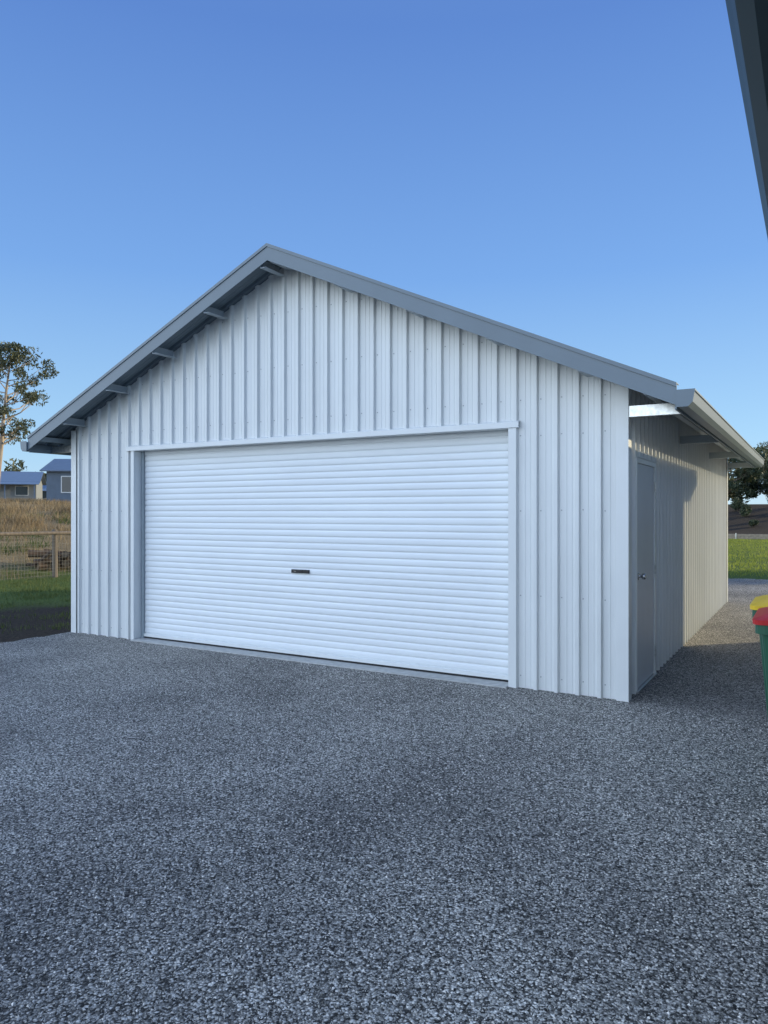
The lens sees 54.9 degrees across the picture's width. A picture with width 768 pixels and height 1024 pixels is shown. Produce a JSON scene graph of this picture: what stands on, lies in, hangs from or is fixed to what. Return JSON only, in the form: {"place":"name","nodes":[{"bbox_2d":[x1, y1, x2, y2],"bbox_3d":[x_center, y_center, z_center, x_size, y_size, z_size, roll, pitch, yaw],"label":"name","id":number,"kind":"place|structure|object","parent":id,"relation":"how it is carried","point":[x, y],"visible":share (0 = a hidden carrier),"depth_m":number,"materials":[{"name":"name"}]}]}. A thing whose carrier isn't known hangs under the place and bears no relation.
{"place":"outdoors","nodes":[
{"label":"outdoors","id":0,"kind":"place"},
{"bbox_2d":[0,484,41,499],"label":"walls","id":1,"kind":"structure","parent":0,"point":[10,491],"depth_m":91.75,"materials":[{"name":"beige paint"}]},
{"bbox_2d":[16,486,27,494],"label":"window glass","id":2,"kind":"object","parent":1,"relation":"in","point":[21,490],"visible":1,"depth_m":91.82,"materials":[{"name":"grey glass"}]},
{"bbox_2d":[0,561,69,580],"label":"grass","id":3,"kind":"structure","parent":0,"point":[22,575],"depth_m":18.73,"materials":[{"name":"green plant"}]},
{"bbox_2d":[0,497,70,531],"bbox_3d":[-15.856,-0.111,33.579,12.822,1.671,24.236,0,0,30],"label":"dry grass","id":4,"kind":"structure","parent":0,"point":[12,519],"depth_m":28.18,"materials":[{"name":"beige plant"}]},
{"bbox_2d":[0,576,70,608],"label":"grass","id":5,"kind":"structure","parent":0,"point":[42,588],"depth_m":14.99,"materials":[{"name":"green plant"}]},
{"bbox_2d":[0,519,70,578],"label":"dry grass","id":6,"kind":"structure","parent":0,"point":[23,529],"depth_m":24.46,"materials":[{"name":"plant"}]},
{"bbox_2d":[0,511,70,555],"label":"grass","id":7,"kind":"structure","parent":0,"point":[26,546],"depth_m":23.07,"materials":[{"name":"plant"}]},
{"bbox_2d":[1,603,70,633],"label":"grass","id":8,"kind":"structure","parent":0,"point":[3,626],"depth_m":10.99,"materials":[{"name":"green plant"}]},
{"bbox_2d":[0,579,767,1023],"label":"gravel driveway","id":9,"kind":"structure","parent":0,"point":[712,667],"depth_m":3.56,"materials":[{"name":"grey gravel"}]},
{"bbox_2d":[20,243,764,701],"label":"metal shed","id":10,"kind":"structure","parent":9,"relation":"on","point":[272,451],"depth_m":7.71,"materials":[{"name":"white metal"}]},
{"bbox_2d":[638,464,653,686],"bbox_3d":[2.426,0.570,6.926,0.044,2.012,0.804,0,0,30],"label":"side door leaf","id":11,"kind":"structure","parent":10,"relation":"in","point":[645,473],"depth_m":6.92,"materials":[{"name":"grey paint"}]},
{"bbox_2d":[750,595,767,716],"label":"wheelie bin","id":12,"kind":"object","parent":9,"relation":"on","point":[757,603],"visible":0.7,"depth_m":4.69,"materials":[{"name":"yellow plastic"}]},
{"bbox_2d":[752,607,767,694],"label":"wheelie bin","id":13,"kind":"object","parent":9,"relation":"on","point":[760,619],"visible":1,"depth_m":4.06,"materials":[{"name":"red plastic"}]},
{"bbox_2d":[0,500,767,642],"bbox_3d":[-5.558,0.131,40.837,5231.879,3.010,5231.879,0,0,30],"label":"ground","id":14,"kind":"structure","parent":0,"point":[738,523],"depth_m":17.70,"materials":[{"name":"green plant"}]},
{"bbox_2d":[0,482,39,498],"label":"verandah","id":15,"kind":"object","parent":14,"relation":"on","point":[30,483],"visible":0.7,"depth_m":90.37,"materials":[{"name":"metal"}]},
{"bbox_2d":[4,458,45,478],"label":"distant tree line","id":16,"kind":"object","parent":14,"relation":"on","point":[19,464],"visible":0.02,"depth_m":112.05,"materials":[{"name":"green plant"}]},
{"bbox_2d":[0,342,59,477],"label":"gum tree","id":17,"kind":"object","parent":14,"relation":"on","point":[14,352],"visible":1,"depth_m":49.73,"materials":[{"name":"green plant"}]},
{"bbox_2d":[0,529,70,579],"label":"farm fence","id":18,"kind":"object","parent":14,"relation":"on","point":[54,533],"visible":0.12,"depth_m":18.19,"materials":[{"name":"wood"}]},
{"bbox_2d":[26,549,70,569],"bbox_3d":[-8.528,1.419,20.892,1.868,0.851,2.941,0,0,30],"label":"firewood pile","id":19,"kind":"object","parent":14,"relation":"on","point":[46,557],"visible":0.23,"depth_m":19.93,"materials":[{"name":"brown wood"}]},
{"bbox_2d":[46,471,70,501],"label":"walls","id":20,"kind":"structure","parent":14,"relation":"on","point":[53,484],"depth_m":52.17,"materials":[{"name":"blue paint"}]},
{"bbox_2d":[39,459,70,470],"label":"roof","id":21,"kind":"structure","parent":20,"relation":"on","point":[59,465],"depth_m":52.89,"materials":[{"name":"metal"}]},
{"bbox_2d":[61,476,70,492],"bbox_3d":[-20.423,-1.548,52.377,4.750,2.000,0.037,0,0,-5],"label":"window and door frames","id":22,"kind":"structure","parent":20,"relation":"attached to","point":[61,484],"depth_m":52.17,"materials":[{"name":"white"}]},
{"bbox_2d":[62,477,70,491],"bbox_3d":[-22.041,-1.948,52.220,1.360,1.060,0.014,0,0,-5],"label":"window glass","id":23,"kind":"object","parent":22,"relation":"in","point":[66,484],"visible":0.36,"depth_m":52.19,"materials":[{"name":"grey glass"}]},
{"bbox_2d":[730,497,743,511],"bbox_3d":[26.143,-0.562,54.678,1.039,1.192,1.159,0,0,10],"label":"shrub","id":24,"kind":"object","parent":14,"relation":"on","point":[737,504],"visible":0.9,"depth_m":54.50,"materials":[{"name":"green plant"}]},
{"bbox_2d":[738,503,751,516],"bbox_3d":[25.696,-0.130,52.624,0.937,1.042,1.230,0,0,30],"label":"shrub","id":25,"kind":"object","parent":14,"relation":"on","point":[746,510],"visible":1,"depth_m":52.38,"materials":[{"name":"green plant"}]},
{"bbox_2d":[725,0,767,237],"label":"gutter","id":26,"kind":"object","parent":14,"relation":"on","point":[748,21],"visible":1,"depth_m":1.44,"materials":[{"name":"grey metal"}]},
{"bbox_2d":[728,453,766,492],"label":"garden tree","id":27,"kind":"object","parent":14,"relation":"on","point":[740,475],"visible":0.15,"depth_m":63.31,"materials":[{"name":"green plant"}]},
{"bbox_2d":[728,538,767,576],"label":"lawn","id":28,"kind":"structure","parent":14,"relation":"on","point":[735,542],"depth_m":27.10,"materials":[{"name":"green plant"}]},
{"bbox_2d":[728,450,767,502],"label":"distant tree line","id":29,"kind":"object","parent":14,"relation":"on","point":[750,484],"visible":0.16,"depth_m":76.49,"materials":[{"name":"green plant"}]},
{"bbox_2d":[728,445,767,501],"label":"distant tree line","id":30,"kind":"object","parent":14,"relation":"on","point":[732,492],"depth_m":90.06,"materials":[{"name":"green plant"}]},
{"bbox_2d":[728,534,767,538],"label":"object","id":31,"kind":"object","parent":14,"relation":"on","point":[752,536],"visible":0.14,"depth_m":44.46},
{"bbox_2d":[748,519,759,526],"bbox_3d":[24.304,0.767,48.791,0.645,0.601,0.905,0,0,57],"label":"shrub","id":32,"kind":"object","parent":14,"relation":"on","point":[753,523],"visible":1,"depth_m":48.67,"materials":[{"name":"green plant"}]},
{"bbox_2d":[757,441,767,472],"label":"garden tree","id":33,"kind":"object","parent":14,"relation":"on","point":[765,448],"visible":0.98,"depth_m":65.15,"materials":[{"name":"green plant"}]},
{"bbox_2d":[0,0,767,503],"label":"sky","id":34,"kind":"structure","parent":0,"point":[579,174],"materials":[{"name":"blue"}]},
{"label":"gables","id":35,"kind":"object","parent":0,"visible":0},
{"bbox_2d":[0,471,45,484],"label":"roof","id":36,"kind":"structure","parent":35,"relation":"on","point":[11,476],"depth_m":93.58,"materials":[{"name":"metal"}]}
]}

